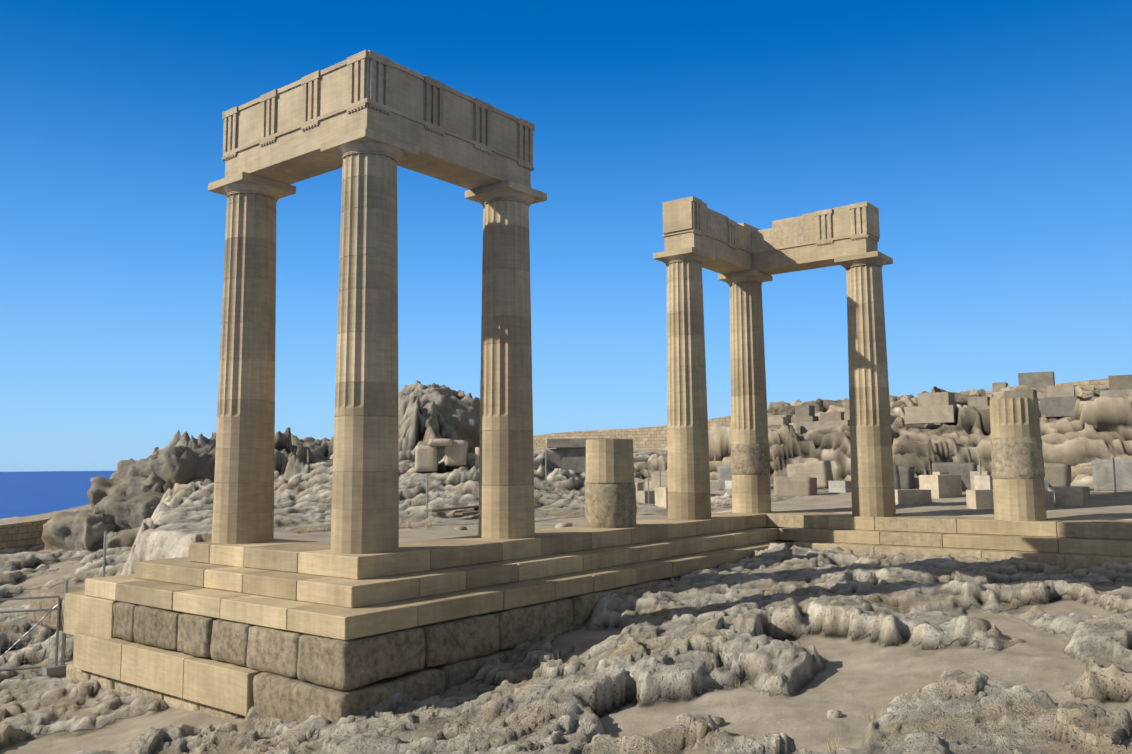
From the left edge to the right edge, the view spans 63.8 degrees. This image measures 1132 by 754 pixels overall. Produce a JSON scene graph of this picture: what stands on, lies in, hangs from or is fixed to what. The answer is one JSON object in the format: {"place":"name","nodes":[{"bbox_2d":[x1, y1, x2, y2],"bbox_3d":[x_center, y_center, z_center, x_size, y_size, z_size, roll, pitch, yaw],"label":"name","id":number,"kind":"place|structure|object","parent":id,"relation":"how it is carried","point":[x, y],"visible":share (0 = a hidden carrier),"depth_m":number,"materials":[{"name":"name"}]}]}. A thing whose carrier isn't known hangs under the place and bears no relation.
{"place":"outdoors","nodes":[
{"label":"outdoors","id":0,"kind":"place"},
{"bbox_2d":[0,471,115,518],"bbox_3d":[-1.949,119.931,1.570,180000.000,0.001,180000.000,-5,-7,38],"label":"sea","id":1,"kind":"structure","parent":0,"point":[25,494],"depth_m":5132.16,"materials":[{"name":"liquid"}]},
{"bbox_2d":[0,423,1131,753],"bbox_3d":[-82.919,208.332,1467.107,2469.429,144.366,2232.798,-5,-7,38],"label":"ground","id":2,"kind":"structure","parent":0,"point":[800,641],"depth_m":11.42,"materials":[{"name":"grey stone"}]},
{"bbox_2d":[0,504,91,549],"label":"stone wall","id":3,"kind":"structure","parent":2,"relation":"on","point":[25,533],"depth_m":29.68,"materials":[{"name":"beige stone"}]},
{"bbox_2d":[0,531,106,670],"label":"steel fence panel","id":4,"kind":"object","parent":2,"relation":"on","point":[58,614],"visible":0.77,"depth_m":15.31,"materials":[{"name":"grey metal"}]},
{"bbox_2d":[40,661,72,675],"bbox_3d":[-9.769,4.918,14.884,3.336,0.190,0.521,2,-6,-20],"label":"fence concrete feet","id":5,"kind":"object","parent":2,"relation":"on","point":[54,669],"visible":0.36,"depth_m":15.17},
{"bbox_2d":[41,390,479,550],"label":"crag boulders","id":6,"kind":"object","parent":2,"relation":"on","point":[125,499],"visible":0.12,"depth_m":29.16,"materials":[{"name":"grey stone"}]},
{"bbox_2d":[91,380,472,510],"bbox_3d":[-6.721,5.486,32.754,22.484,11.508,16.000,3,-7,-35],"label":"crag rock","id":7,"kind":"object","parent":2,"relation":"on","point":[295,455],"visible":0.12,"depth_m":33.39,"materials":[{"name":"grey stone"}]},
{"bbox_2d":[29,575,682,722],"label":"stoa foundation courses","id":8,"kind":"object","parent":2,"relation":"on","point":[217,667],"visible":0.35,"depth_m":12.16,"materials":[{"name":"beige stone"}]},
{"bbox_2d":[424,505,542,514],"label":"wooden planks","id":9,"kind":"object","parent":2,"relation":"on","point":[458,508],"visible":0.57,"depth_m":21.69,"materials":[{"name":"brown wood"}]},
{"bbox_2d":[85,511,1131,640],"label":"stoa crepidoma steps","id":10,"kind":"structure","parent":2,"relation":"on","point":[313,588],"depth_m":14.33,"materials":[{"name":"beige stone"}]},
{"bbox_2d":[208,50,546,553],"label":"stoa wing corner columns","id":11,"kind":"structure","parent":10,"relation":"on","point":[368,122],"depth_m":14.63,"materials":[{"name":"beige stone"}]},
{"bbox_2d":[585,439,636,527],"bbox_3d":[0.870,2.088,17.936,1.016,1.700,1.028,-5,-7,38],"label":"column stump","id":12,"kind":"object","parent":10,"relation":"on","point":[610,494],"depth_m":17.53,"materials":[{"name":"stone"}]},
{"bbox_2d":[653,196,895,519],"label":"stoa corner columns","id":13,"kind":"structure","parent":10,"relation":"on","point":[745,260],"depth_m":20.91,"materials":[{"name":"beige stone"}]},
{"bbox_2d":[990,398,1046,520],"bbox_3d":[9.448,1.720,19.040,1.020,2.510,1.002,-5,-7,38],"label":"column stub","id":14,"kind":"object","parent":10,"relation":"on","point":[1018,470],"depth_m":18.67,"materials":[{"name":"stone"}]},
{"bbox_2d":[296,520,1011,751],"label":"dry grass tufts","id":15,"kind":"object","parent":2,"relation":"on","point":[430,525],"visible":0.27,"depth_m":13.61,"materials":[{"name":"beige plant"}]},
{"bbox_2d":[426,449,1116,517],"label":"barrier posts","id":16,"kind":"object","parent":2,"relation":"on","point":[660,479],"visible":0.42,"depth_m":24.81,"materials":[{"name":"grey metal"}]},
{"bbox_2d":[415,371,1131,496],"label":"stone blocks","id":17,"kind":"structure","parent":2,"relation":"on","point":[940,407],"depth_m":30.74,"materials":[{"name":"beige stone"}]},
{"bbox_2d":[455,523,1097,727],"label":"loose stones","id":18,"kind":"object","parent":2,"relation":"on","point":[719,721],"visible":0.38,"depth_m":8.69,"materials":[{"name":"grey stone"}]},
{"bbox_2d":[468,453,1089,508],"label":"stone blocks","id":19,"kind":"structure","parent":2,"relation":"on","point":[979,494],"depth_m":25.26,"materials":[{"name":"beige stone"}]},
{"bbox_2d":[533,378,1108,449],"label":"fort wall","id":20,"kind":"structure","parent":2,"relation":"on","point":[648,438],"depth_m":58.15,"materials":[{"name":"beige stone"}]},
{"bbox_2d":[547,385,1131,492],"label":"boulders","id":21,"kind":"object","parent":2,"relation":"on","point":[1073,441],"visible":0.46,"depth_m":31.88,"materials":[{"name":"beige stone"}]},
{"bbox_2d":[725,481,1048,490],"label":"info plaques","id":22,"kind":"object","parent":2,"relation":"on","point":[728,484],"visible":0.31,"depth_m":28.66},
{"bbox_2d":[0,0,1131,471],"label":"sky","id":23,"kind":"structure","parent":0,"point":[990,141],"materials":[{"name":"blue"}]},
{"bbox_2d":[431,453,1111,480],"bbox_3d":[5.193,2.480,25.817,5.992,0.826,17.967,-37,-37,81],"label":"barrier rope","id":24,"kind":"object","parent":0,"point":[780,474],"visible":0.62,"depth_m":26.05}
]}

